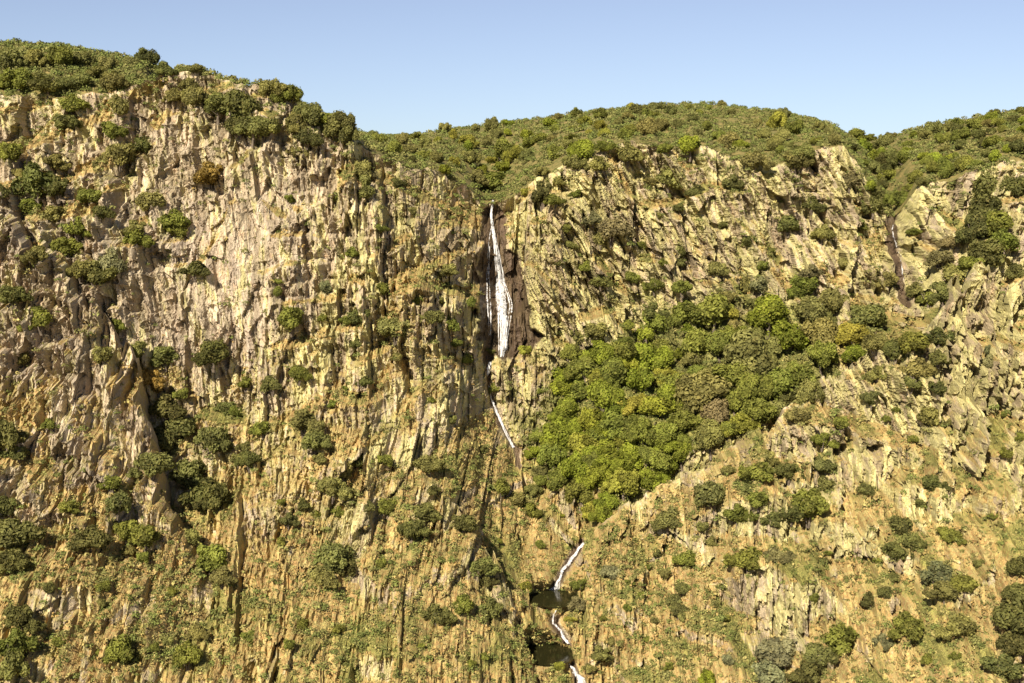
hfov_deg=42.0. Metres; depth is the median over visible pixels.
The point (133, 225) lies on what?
shrub
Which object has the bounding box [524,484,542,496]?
tree
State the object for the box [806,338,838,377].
tree
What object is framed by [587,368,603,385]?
tree
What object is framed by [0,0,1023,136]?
sky
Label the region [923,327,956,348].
shrub
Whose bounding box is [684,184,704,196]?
shrub
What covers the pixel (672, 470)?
tree
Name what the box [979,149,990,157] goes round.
tree
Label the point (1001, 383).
rocky ridge
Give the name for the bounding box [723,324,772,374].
tree
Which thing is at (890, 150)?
tree
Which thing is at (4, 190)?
shrub
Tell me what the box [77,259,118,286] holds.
shrub
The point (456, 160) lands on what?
tree
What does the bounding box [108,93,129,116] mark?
shrub
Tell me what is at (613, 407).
tree
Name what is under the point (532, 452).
tree
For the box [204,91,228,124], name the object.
tree
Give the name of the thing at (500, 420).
waterfall
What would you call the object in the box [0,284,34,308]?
shrub
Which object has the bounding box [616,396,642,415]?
tree
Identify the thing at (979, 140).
tree
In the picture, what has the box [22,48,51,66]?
tree
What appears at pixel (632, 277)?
shrub
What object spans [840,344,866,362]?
tree
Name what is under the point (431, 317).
shrub
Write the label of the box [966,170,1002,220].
shrub
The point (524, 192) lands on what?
shrub
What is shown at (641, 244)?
shrub
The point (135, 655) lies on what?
shrub
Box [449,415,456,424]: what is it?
shrub
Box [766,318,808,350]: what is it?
tree
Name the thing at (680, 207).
shrub
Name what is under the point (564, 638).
waterfall
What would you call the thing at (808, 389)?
tree
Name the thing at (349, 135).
tree
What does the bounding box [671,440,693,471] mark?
tree
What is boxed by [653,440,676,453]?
tree
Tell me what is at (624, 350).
tree
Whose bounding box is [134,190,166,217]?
shrub
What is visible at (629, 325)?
shrub
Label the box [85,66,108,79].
tree
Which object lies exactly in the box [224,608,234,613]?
shrub
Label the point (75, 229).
shrub
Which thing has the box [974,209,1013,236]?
shrub
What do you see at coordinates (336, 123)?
tree
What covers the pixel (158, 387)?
shrub
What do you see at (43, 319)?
shrub
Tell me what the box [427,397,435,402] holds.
shrub
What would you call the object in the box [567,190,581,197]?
shrub
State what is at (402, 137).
tree
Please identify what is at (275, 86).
tree
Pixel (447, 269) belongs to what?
shrub
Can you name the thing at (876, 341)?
tree
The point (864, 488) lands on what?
shrub
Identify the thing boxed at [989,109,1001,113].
tree
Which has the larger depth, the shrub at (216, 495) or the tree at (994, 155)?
the tree at (994, 155)
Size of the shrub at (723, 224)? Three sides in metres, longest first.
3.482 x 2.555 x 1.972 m
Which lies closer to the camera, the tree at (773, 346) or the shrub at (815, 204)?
the tree at (773, 346)
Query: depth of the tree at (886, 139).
424.78 m
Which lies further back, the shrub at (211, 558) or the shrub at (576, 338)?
the shrub at (576, 338)
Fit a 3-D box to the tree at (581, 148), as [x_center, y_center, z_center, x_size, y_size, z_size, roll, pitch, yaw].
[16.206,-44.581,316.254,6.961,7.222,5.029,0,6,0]
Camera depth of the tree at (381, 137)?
341.42 m
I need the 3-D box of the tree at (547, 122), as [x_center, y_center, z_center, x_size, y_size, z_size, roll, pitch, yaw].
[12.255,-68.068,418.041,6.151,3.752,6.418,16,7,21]
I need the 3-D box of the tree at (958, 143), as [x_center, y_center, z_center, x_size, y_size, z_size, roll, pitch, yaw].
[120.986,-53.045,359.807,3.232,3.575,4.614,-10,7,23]
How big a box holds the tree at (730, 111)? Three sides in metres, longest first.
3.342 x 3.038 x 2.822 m
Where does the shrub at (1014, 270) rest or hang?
on the cliff face
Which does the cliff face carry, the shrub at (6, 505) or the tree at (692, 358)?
the tree at (692, 358)
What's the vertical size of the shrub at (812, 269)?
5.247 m
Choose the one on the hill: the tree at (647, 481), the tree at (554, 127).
the tree at (554, 127)
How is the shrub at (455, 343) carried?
on the cliff face
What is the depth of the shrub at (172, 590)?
236.08 m
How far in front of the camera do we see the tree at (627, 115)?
380.00 m
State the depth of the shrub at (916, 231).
323.52 m
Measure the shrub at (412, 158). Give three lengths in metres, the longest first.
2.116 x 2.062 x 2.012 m
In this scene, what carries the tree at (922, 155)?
on the hill
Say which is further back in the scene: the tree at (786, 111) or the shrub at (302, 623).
the tree at (786, 111)
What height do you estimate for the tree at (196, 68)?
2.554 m
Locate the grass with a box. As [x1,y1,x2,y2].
[0,80,1023,682]
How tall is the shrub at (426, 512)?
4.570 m
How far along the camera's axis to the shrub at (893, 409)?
265.80 m
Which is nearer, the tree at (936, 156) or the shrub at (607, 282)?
the shrub at (607, 282)
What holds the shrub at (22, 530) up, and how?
on the rocky ridge at (85, 382)
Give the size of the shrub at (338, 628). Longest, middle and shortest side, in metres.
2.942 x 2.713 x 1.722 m
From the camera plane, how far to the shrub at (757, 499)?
253.61 m
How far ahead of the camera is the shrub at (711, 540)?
259.18 m
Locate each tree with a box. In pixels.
[0,47,30,68]
[0,67,32,90]
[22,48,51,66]
[26,72,63,102]
[44,44,74,64]
[54,71,91,89]
[73,50,96,66]
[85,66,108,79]
[97,55,119,68]
[123,56,141,64]
[133,47,160,63]
[153,60,178,81]
[178,77,198,88]
[181,85,208,107]
[185,63,203,72]
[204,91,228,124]
[220,88,262,117]
[222,116,257,143]
[233,115,270,147]
[258,77,290,100]
[258,115,280,141]
[269,83,303,110]
[285,111,306,135]
[289,100,321,125]
[313,112,330,125]
[320,110,356,147]
[338,124,358,142]
[368,130,378,134]
[371,133,388,142]
[386,140,402,152]
[395,132,408,143]
[402,144,418,153]
[408,131,424,138]
[415,150,430,158]
[418,136,431,148]
[429,151,443,162]
[433,136,441,142]
[438,122,451,131]
[438,164,451,174]
[448,128,457,138]
[448,156,460,166]
[457,134,479,147]
[458,150,481,164]
[463,139,472,150]
[471,123,479,131]
[476,163,487,173]
[481,136,492,147]
[483,115,498,130]
[484,156,496,163]
[490,128,504,137]
[494,137,513,160]
[494,161,510,172]
[501,145,523,161]
[502,119,514,125]
[504,128,511,135]
[518,148,534,162]
[520,129,534,137]
[522,137,534,147]
[523,445,539,463]
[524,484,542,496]
[528,421,547,441]
[531,465,547,478]
[532,132,547,142]
[532,475,548,486]
[534,167,550,175]
[536,443,567,469]
[539,435,557,446]
[542,118,559,127]
[543,418,583,447]
[546,466,568,495]
[547,134,557,140]
[547,144,563,159]
[547,395,580,420]
[549,124,559,131]
[550,379,576,396]
[551,113,563,119]
[551,366,579,381]
[558,343,582,361]
[558,442,569,451]
[558,450,593,477]
[559,417,575,424]
[561,156,569,163]
[561,355,602,382]
[562,139,576,149]
[563,478,593,513]
[564,133,580,139]
[565,378,588,402]
[566,138,594,159]
[568,417,582,431]
[568,432,598,454]
[570,107,582,117]
[574,473,595,489]
[576,115,593,125]
[577,338,614,363]
[577,407,604,430]
[580,501,594,519]
[581,444,600,455]
[581,450,597,467]
[585,378,624,412]
[585,462,612,491]
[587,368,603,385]
[588,420,608,437]
[588,504,613,523]
[589,409,627,441]
[591,455,610,467]
[592,107,607,118]
[592,140,616,155]
[593,491,619,508]
[594,120,606,129]
[595,438,620,460]
[596,128,610,137]
[599,355,627,384]
[600,467,639,500]
[601,411,613,419]
[604,377,620,387]
[604,398,627,415]
[609,341,638,359]
[609,440,643,471]
[610,356,641,371]
[611,118,625,125]
[611,437,624,447]
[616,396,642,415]
[617,127,634,138]
[617,336,633,342]
[619,417,656,445]
[620,412,638,432]
[621,112,634,118]
[624,124,637,131]
[625,103,648,113]
[625,360,654,392]
[629,487,639,497]
[632,324,655,343]
[633,342,656,367]
[633,395,678,417]
[635,392,647,400]
[636,115,657,145]
[637,466,661,491]
[638,445,654,466]
[640,108,652,115]
[642,310,667,331]
[648,444,674,472]
[649,101,666,110]
[649,344,676,370]
[650,420,692,454]
[651,111,660,116]
[652,338,674,355]
[653,366,682,384]
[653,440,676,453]
[654,372,693,393]
[654,383,682,409]
[656,118,672,130]
[656,143,673,152]
[656,472,671,483]
[659,453,678,476]
[663,105,677,114]
[665,299,704,327]
[666,410,705,430]
[669,400,684,412]
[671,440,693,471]
[673,119,686,127]
[673,370,731,412]
[674,348,683,359]
[678,134,700,161]
[678,327,710,355]
[680,323,697,332]
[680,351,705,367]
[683,394,703,414]
[686,113,699,121]
[686,364,709,373]
[692,418,724,459]
[693,128,703,136]
[694,292,734,332]
[697,366,718,378]
[700,397,728,424]
[701,119,712,130]
[704,322,712,328]
[704,329,732,362]
[711,129,725,139]
[711,362,751,386]
[714,421,739,441]
[717,99,726,105]
[717,130,740,147]
[718,385,736,396]
[718,412,761,436]
[719,291,738,302]
[719,324,747,344]
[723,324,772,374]
[724,306,738,320]
[725,389,751,414]
[727,108,735,113]
[727,319,742,328]
[732,139,749,149]
[734,370,774,402]
[740,397,778,425]
[745,291,790,338]
[746,298,755,307]
[748,327,764,338]
[753,119,762,125]
[753,365,769,376]
[756,127,771,138]
[762,336,783,357]
[762,367,793,401]
[765,133,784,150]
[765,354,778,371]
[766,111,787,128]
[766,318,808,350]
[767,400,795,418]
[771,387,797,402]
[773,107,791,116]
[775,145,783,153]
[777,128,790,140]
[783,119,805,134]
[784,141,793,147]
[786,359,816,385]
[788,143,816,166]
[794,295,826,321]
[794,378,825,405]
[800,315,838,346]
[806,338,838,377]
[809,136,822,144]
[812,121,826,131]
[818,287,849,316]
[819,311,837,324]
[824,124,834,133]
[828,132,840,145]
[834,322,871,347]
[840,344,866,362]
[847,141,859,151]
[848,128,877,140]
[850,303,887,327]
[858,138,873,151]
[860,158,868,166]
[860,332,889,358]
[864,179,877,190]
[866,160,880,173]
[867,149,879,159]
[872,140,880,148]
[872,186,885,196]
[875,151,885,165]
[876,169,895,181]
[876,176,888,187]
[877,133,893,146]
[877,147,885,152]
[880,153,900,170]
[882,189,908,206]
[883,190,893,196]
[884,132,896,138]
[885,147,898,157]
[896,148,912,164]
[901,140,912,146]
[901,183,912,190]
[907,169,923,182]
[909,131,917,138]
[915,176,929,185]
[917,129,933,138]
[917,152,928,158]
[919,155,933,165]
[924,119,943,134]
[925,160,938,172]
[928,152,944,161]
[934,132,946,143]
[937,144,949,152]
[937,155,948,163]
[937,160,954,177]
[943,120,953,131]
[944,132,950,141]
[948,118,964,123]
[948,156,960,171]
[949,127,970,140]
[950,123,964,130]
[951,152,961,158]
[954,139,965,149]
[954,155,973,169]
[965,117,984,130]
[969,159,985,166]
[971,129,986,138]
[977,137,984,145]
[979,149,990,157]
[980,119,991,126]
[981,134,1004,147]
[984,111,997,119]
[985,128,996,133]
[988,149,1001,161]
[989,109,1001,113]
[990,117,1006,125]
[996,125,1006,132]
[1001,137,1011,141]
[1002,143,1010,152]
[1006,114,1019,123]
[1008,139,1023,153]
[1011,131,1023,141]
[1014,106,1023,114]
[1016,125,1023,131]
[1017,115,1023,124]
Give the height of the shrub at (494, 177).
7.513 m
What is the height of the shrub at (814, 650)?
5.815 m
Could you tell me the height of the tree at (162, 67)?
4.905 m
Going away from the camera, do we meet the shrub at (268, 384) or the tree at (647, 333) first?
the shrub at (268, 384)
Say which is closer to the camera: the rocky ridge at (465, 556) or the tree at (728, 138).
the rocky ridge at (465, 556)
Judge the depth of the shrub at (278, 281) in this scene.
273.66 m
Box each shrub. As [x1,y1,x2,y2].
[0,142,23,163]
[0,183,11,202]
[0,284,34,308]
[0,417,29,453]
[0,445,28,463]
[0,495,16,518]
[0,518,49,549]
[0,547,32,576]
[0,627,39,655]
[0,650,29,680]
[3,602,46,633]
[9,160,54,203]
[11,168,24,182]
[16,305,52,335]
[17,351,30,367]
[18,198,42,214]
[19,245,49,270]
[38,205,66,225]
[40,418,55,429]
[42,154,73,173]
[42,580,55,593]
[44,174,68,203]
[48,236,83,257]
[50,635,68,647]
[52,114,83,129]
[57,93,90,116]
[57,500,80,513]
[63,216,92,240]
[65,259,92,283]
[67,524,113,552]
[75,188,101,206]
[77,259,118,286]
[91,205,116,223]
[91,345,114,364]
[92,142,137,172]
[94,580,110,590]
[95,633,133,664]
[96,475,121,493]
[96,598,107,606]
[97,246,127,282]
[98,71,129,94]
[100,121,129,143]
[103,489,131,520]
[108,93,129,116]
[109,318,126,330]
[112,519,138,546]
[121,219,146,233]
[122,229,154,247]
[122,341,147,357]
[122,544,136,554]
[124,648,140,663]
[125,451,175,481]
[129,522,160,552]
[131,135,151,152]
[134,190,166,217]
[134,367,164,387]
[136,551,148,562]
[147,207,191,229]
[148,393,186,425]
[149,346,179,371]
[149,642,159,651]
[150,377,165,397]
[154,424,176,453]
[159,417,197,438]
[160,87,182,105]
[161,636,174,646]
[164,224,187,237]
[165,586,178,595]
[168,457,207,490]
[172,387,188,399]
[172,639,202,670]
[177,477,217,504]
[179,260,210,280]
[184,623,209,641]
[185,528,199,545]
[191,338,229,372]
[192,160,223,188]
[192,481,230,512]
[193,424,232,453]
[195,543,227,575]
[208,565,238,589]
[212,401,238,415]
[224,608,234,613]
[228,405,242,417]
[230,453,242,467]
[233,450,262,472]
[234,441,250,451]
[236,376,251,391]
[240,630,254,643]
[248,421,269,438]
[259,375,282,395]
[273,286,282,296]
[274,278,283,283]
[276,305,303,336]
[276,499,285,505]
[276,536,285,545]
[279,512,300,529]
[283,638,294,649]
[284,194,295,202]
[285,147,309,160]
[288,365,313,385]
[289,407,325,437]
[292,129,323,149]
[293,497,309,511]
[296,618,308,629]
[301,429,332,454]
[310,564,340,588]
[311,510,320,516]
[312,453,326,464]
[315,539,354,572]
[316,313,327,320]
[316,476,355,503]
[318,280,332,293]
[325,461,351,481]
[327,400,336,407]
[330,506,344,517]
[331,624,345,634]
[333,558,356,578]
[338,316,351,325]
[345,246,369,257]
[347,307,370,324]
[349,338,361,347]
[351,453,363,466]
[354,160,371,182]
[354,376,372,385]
[357,174,375,204]
[363,500,375,512]
[369,170,377,180]
[376,223,389,231]
[376,282,388,294]
[376,316,409,344]
[376,558,386,568]
[377,454,393,466]
[377,497,396,518]
[389,178,407,188]
[389,352,401,360]
[396,518,431,542]
[408,155,415,161]
[408,207,416,214]
[412,297,422,304]
[412,454,446,477]
[413,501,441,524]
[419,603,457,625]
[420,310,445,327]
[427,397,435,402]
[427,485,441,494]
[435,269,445,278]
[435,296,443,303]
[441,263,458,278]
[446,315,460,335]
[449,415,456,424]
[450,339,463,347]
[451,514,479,533]
[452,593,474,614]
[461,353,472,362]
[466,297,475,306]
[466,659,476,667]
[468,169,489,186]
[469,556,501,579]
[478,171,505,190]
[480,444,488,452]
[480,575,499,587]
[480,652,489,659]
[482,597,503,620]
[486,347,495,354]
[488,382,499,393]
[490,478,510,498]
[505,491,527,506]
[517,345,532,355]
[518,580,531,591]
[520,188,528,196]
[521,502,542,517]
[529,180,551,211]
[535,539,545,548]
[536,388,544,393]
[543,193,566,208]
[552,177,565,184]
[553,661,564,670]
[554,260,563,265]
[561,224,571,232]
[563,154,590,174]
[563,616,577,621]
[565,240,579,249]
[566,595,585,610]
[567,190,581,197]
[569,578,586,589]
[570,329,591,347]
[575,322,607,338]
[579,261,590,270]
[581,663,597,672]
[582,210,601,227]
[588,155,609,175]
[588,274,613,290]
[588,644,613,665]
[593,230,608,249]
[596,216,635,247]
[598,615,606,620]
[600,564,623,580]
[604,636,614,645]
[616,140,644,167]
[620,319,634,330]
[622,604,631,611]
[624,270,640,283]
[624,579,635,585]
[636,241,645,248]
[638,591,644,597]
[641,278,664,295]
[642,301,669,328]
[643,177,658,184]
[643,636,649,642]
[650,507,681,533]
[650,616,658,623]
[652,549,662,557]
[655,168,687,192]
[656,212,662,219]
[658,258,667,266]
[658,569,671,579]
[662,661,672,670]
[666,593,682,604]
[670,602,690,619]
[671,280,692,297]
[671,550,695,565]
[672,203,684,212]
[674,582,683,593]
[676,258,686,267]
[677,583,691,593]
[678,247,686,258]
[678,612,685,621]
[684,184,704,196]
[691,480,725,515]
[696,521,708,532]
[697,668,714,682]
[703,535,716,546]
[707,260,729,276]
[717,220,726,228]
[720,174,744,189]
[720,465,736,474]
[720,654,734,665]
[721,503,758,526]
[722,546,762,573]
[723,615,730,621]
[731,271,750,293]
[732,476,752,492]
[737,461,773,481]
[739,236,754,246]
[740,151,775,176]
[746,491,768,511]
[749,276,767,294]
[751,658,785,682]
[753,636,798,669]
[755,261,768,270]
[759,449,779,465]
[759,511,780,527]
[763,547,796,563]
[774,462,805,485]
[775,504,803,526]
[776,214,802,237]
[781,150,814,173]
[784,407,811,424]
[784,658,821,682]
[786,274,818,298]
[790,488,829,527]
[795,264,823,280]
[801,196,826,214]
[801,455,829,472]
[803,642,840,672]
[809,223,836,243]
[809,593,819,602]
[810,432,839,451]
[813,475,835,491]
[816,459,842,475]
[819,622,859,655]
[823,550,833,555]
[833,415,849,431]
[837,257,847,269]
[842,170,857,193]
[855,482,875,495]
[857,221,868,230]
[859,390,879,409]
[860,195,883,218]
[860,590,874,607]
[861,364,886,382]
[872,557,882,563]
[872,633,894,651]
[875,271,898,292]
[876,586,893,597]
[880,414,890,421]
[881,339,908,364]
[881,542,914,564]
[887,573,899,582]
[887,609,924,640]
[888,513,912,534]
[891,406,900,412]
[896,330,929,352]
[897,357,937,382]
[899,375,921,393]
[900,531,927,550]
[905,229,922,235]
[905,281,925,299]
[906,435,918,442]
[914,290,933,307]
[915,499,926,505]
[916,407,951,428]
[918,559,953,583]
[920,474,950,491]
[920,653,933,663]
[922,580,958,603]
[923,249,955,268]
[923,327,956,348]
[927,281,962,306]
[928,380,947,398]
[929,349,952,368]
[934,612,976,640]
[935,234,958,249]
[935,526,967,545]
[942,263,967,284]
[948,573,980,596]
[948,651,961,659]
[954,212,991,244]
[957,255,985,271]
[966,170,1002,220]
[967,238,1005,268]
[972,559,984,567]
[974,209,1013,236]
[978,652,1023,679]
[982,353,993,367]
[984,344,990,355]
[985,227,1020,257]
[986,513,997,519]
[991,596,1023,632]
[995,631,1023,658]
[999,175,1023,197]
[999,447,1013,457]
[1000,411,1010,417]
[1000,582,1023,601]
[1003,262,1023,279]
[1005,556,1023,575]
[1014,431,1023,440]
[1018,295,1023,309]
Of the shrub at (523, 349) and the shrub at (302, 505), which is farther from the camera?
the shrub at (523, 349)
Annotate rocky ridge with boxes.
[0,214,214,682]
[279,459,538,682]
[575,261,1023,682]
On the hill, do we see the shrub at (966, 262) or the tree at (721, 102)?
the tree at (721, 102)
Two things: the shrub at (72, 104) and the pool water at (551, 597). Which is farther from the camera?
the shrub at (72, 104)
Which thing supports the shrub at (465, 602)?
on the rocky ridge at (465, 556)
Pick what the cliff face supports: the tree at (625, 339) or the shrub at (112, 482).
the tree at (625, 339)
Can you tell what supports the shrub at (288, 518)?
on the cliff face
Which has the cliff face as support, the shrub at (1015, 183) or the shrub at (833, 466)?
the shrub at (1015, 183)
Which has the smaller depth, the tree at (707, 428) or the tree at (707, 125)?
the tree at (707, 428)
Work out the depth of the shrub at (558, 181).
313.71 m
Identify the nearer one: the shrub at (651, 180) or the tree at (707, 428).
the tree at (707, 428)
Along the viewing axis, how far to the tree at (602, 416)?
293.11 m
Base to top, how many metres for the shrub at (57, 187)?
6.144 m
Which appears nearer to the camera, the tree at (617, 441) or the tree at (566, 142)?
the tree at (617, 441)
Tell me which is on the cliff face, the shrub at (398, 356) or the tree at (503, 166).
the shrub at (398, 356)
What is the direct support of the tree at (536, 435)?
on the cliff face
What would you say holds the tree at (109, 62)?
on the hill
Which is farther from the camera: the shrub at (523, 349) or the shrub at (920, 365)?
the shrub at (523, 349)
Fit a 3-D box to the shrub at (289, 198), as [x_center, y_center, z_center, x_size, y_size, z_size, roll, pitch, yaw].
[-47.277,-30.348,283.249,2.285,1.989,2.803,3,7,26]
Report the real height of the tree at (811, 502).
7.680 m
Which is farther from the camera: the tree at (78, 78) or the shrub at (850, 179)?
the shrub at (850, 179)
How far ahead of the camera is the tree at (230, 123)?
285.02 m
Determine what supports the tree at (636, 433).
on the cliff face
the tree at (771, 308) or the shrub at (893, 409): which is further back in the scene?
the tree at (771, 308)
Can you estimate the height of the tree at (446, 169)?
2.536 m
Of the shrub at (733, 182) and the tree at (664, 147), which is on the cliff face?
the shrub at (733, 182)
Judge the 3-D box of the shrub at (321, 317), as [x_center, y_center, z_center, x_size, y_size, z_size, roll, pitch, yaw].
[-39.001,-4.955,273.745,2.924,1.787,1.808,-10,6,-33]
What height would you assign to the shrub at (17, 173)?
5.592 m
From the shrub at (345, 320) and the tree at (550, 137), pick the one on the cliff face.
the shrub at (345, 320)
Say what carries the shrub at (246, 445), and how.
on the cliff face
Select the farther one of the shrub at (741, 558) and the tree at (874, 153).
the tree at (874, 153)
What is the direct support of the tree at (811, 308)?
on the cliff face
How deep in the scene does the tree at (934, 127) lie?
407.86 m
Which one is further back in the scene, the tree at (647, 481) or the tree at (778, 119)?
the tree at (778, 119)
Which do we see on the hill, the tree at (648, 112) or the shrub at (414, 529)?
the tree at (648, 112)
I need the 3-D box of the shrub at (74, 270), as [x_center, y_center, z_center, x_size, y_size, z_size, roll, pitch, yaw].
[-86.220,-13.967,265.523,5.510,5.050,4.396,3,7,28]
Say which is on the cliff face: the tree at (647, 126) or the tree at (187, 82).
the tree at (187, 82)
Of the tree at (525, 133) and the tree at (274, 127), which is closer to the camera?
the tree at (274, 127)
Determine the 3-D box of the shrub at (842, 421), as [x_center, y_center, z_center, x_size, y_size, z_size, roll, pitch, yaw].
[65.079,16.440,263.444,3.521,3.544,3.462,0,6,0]
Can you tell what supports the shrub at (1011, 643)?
on the rocky ridge at (1001, 383)
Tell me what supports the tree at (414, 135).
on the hill
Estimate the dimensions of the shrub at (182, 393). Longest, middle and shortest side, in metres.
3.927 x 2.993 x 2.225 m
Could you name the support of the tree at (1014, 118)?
on the hill
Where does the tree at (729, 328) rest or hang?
on the cliff face
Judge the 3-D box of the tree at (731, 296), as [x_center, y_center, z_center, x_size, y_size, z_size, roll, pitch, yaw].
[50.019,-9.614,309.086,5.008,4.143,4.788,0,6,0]
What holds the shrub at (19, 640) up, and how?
on the rocky ridge at (85, 382)
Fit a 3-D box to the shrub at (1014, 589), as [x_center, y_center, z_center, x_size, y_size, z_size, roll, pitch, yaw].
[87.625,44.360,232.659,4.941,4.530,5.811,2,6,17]
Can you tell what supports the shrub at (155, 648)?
on the rocky ridge at (85, 382)
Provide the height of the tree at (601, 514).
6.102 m
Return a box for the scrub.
[0,37,1023,682]
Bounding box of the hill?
[0,44,1023,216]
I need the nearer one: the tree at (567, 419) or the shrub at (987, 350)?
the shrub at (987, 350)
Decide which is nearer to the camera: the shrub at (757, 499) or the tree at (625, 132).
the shrub at (757, 499)
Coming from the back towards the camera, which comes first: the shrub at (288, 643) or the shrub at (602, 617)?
the shrub at (602, 617)
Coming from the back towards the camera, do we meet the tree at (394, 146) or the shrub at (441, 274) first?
the tree at (394, 146)
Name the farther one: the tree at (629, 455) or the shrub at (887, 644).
the tree at (629, 455)
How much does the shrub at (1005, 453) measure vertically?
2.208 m
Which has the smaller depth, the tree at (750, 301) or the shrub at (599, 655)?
the shrub at (599, 655)
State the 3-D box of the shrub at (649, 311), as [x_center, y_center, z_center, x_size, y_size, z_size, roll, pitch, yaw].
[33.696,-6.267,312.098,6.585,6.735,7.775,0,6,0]
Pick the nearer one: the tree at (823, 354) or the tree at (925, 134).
the tree at (823, 354)
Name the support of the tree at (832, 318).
on the cliff face
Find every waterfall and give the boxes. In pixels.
[487,200,511,356]
[489,386,512,446]
[552,614,567,643]
[553,542,583,589]
[569,664,583,682]
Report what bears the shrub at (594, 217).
on the cliff face
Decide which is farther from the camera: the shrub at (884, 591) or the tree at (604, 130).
the tree at (604, 130)
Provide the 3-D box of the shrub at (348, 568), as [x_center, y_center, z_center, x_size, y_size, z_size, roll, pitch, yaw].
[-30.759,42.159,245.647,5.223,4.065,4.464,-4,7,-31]
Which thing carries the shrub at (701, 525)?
on the rocky ridge at (1001, 383)
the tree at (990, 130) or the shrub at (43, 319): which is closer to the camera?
the shrub at (43, 319)
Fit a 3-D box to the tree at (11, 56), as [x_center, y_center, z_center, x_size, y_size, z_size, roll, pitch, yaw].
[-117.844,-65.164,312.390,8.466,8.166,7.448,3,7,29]
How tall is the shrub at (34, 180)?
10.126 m
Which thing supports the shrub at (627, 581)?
on the rocky ridge at (1001, 383)
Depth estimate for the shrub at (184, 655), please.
226.53 m
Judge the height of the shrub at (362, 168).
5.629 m
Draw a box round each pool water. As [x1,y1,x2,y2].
[527,642,573,665]
[529,587,581,607]
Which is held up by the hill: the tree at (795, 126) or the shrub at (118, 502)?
the tree at (795, 126)
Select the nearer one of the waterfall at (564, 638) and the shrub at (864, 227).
the waterfall at (564, 638)
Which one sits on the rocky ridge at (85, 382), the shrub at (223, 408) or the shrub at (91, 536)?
the shrub at (91, 536)
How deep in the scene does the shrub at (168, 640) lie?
228.53 m
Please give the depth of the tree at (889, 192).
349.57 m
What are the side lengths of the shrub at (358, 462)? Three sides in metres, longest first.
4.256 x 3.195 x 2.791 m
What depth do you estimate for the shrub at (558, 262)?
302.95 m
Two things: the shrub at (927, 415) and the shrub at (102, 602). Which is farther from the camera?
the shrub at (927, 415)
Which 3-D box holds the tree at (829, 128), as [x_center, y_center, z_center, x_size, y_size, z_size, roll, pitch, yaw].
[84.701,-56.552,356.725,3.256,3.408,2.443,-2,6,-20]
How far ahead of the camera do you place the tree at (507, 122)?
447.19 m
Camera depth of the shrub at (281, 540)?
247.10 m
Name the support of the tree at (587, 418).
on the cliff face
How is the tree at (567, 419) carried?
on the cliff face
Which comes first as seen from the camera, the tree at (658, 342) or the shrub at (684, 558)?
the shrub at (684, 558)
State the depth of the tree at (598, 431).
291.35 m
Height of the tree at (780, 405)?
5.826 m
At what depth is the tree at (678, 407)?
293.11 m
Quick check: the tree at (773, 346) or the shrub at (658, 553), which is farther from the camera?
the tree at (773, 346)
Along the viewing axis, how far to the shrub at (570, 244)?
308.92 m
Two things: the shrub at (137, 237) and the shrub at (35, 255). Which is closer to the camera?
the shrub at (35, 255)
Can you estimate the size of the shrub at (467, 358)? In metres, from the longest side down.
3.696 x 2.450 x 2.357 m
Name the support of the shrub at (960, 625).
on the rocky ridge at (1001, 383)
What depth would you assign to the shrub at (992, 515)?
247.76 m
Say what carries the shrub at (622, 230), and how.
on the cliff face
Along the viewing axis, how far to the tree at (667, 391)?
293.53 m
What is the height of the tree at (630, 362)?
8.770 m
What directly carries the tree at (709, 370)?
on the cliff face
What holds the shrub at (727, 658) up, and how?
on the rocky ridge at (1001, 383)
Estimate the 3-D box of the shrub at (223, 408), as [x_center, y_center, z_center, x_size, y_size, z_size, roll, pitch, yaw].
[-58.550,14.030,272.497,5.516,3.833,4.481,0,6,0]
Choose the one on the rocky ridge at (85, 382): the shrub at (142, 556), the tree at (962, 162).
the shrub at (142, 556)
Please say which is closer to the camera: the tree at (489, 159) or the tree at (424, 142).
the tree at (424, 142)
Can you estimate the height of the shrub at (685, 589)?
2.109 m
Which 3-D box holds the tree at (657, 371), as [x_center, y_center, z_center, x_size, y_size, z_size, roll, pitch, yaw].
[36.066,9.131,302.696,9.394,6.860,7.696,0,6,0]
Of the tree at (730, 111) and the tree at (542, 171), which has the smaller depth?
the tree at (542, 171)
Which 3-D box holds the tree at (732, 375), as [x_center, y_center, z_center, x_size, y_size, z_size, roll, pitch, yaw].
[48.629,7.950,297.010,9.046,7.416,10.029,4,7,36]
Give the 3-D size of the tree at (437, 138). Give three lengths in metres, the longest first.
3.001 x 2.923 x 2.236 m
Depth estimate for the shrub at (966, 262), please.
274.13 m
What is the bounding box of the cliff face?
[0,71,1023,682]
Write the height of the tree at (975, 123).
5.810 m
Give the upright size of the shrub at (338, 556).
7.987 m
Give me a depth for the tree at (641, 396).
296.68 m
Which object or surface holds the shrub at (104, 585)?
on the rocky ridge at (85, 382)
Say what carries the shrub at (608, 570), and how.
on the rocky ridge at (1001, 383)
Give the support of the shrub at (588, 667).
on the cliff face
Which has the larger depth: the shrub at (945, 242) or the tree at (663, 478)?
the shrub at (945, 242)
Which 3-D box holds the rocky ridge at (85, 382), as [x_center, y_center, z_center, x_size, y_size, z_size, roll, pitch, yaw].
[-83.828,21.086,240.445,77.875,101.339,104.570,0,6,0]
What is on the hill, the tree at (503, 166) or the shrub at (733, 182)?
the tree at (503, 166)
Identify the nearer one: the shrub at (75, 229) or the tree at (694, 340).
the shrub at (75, 229)
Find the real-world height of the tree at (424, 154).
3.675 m
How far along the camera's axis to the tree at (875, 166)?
381.23 m
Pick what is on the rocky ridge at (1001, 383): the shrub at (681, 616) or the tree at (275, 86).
the shrub at (681, 616)
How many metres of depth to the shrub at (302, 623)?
232.97 m

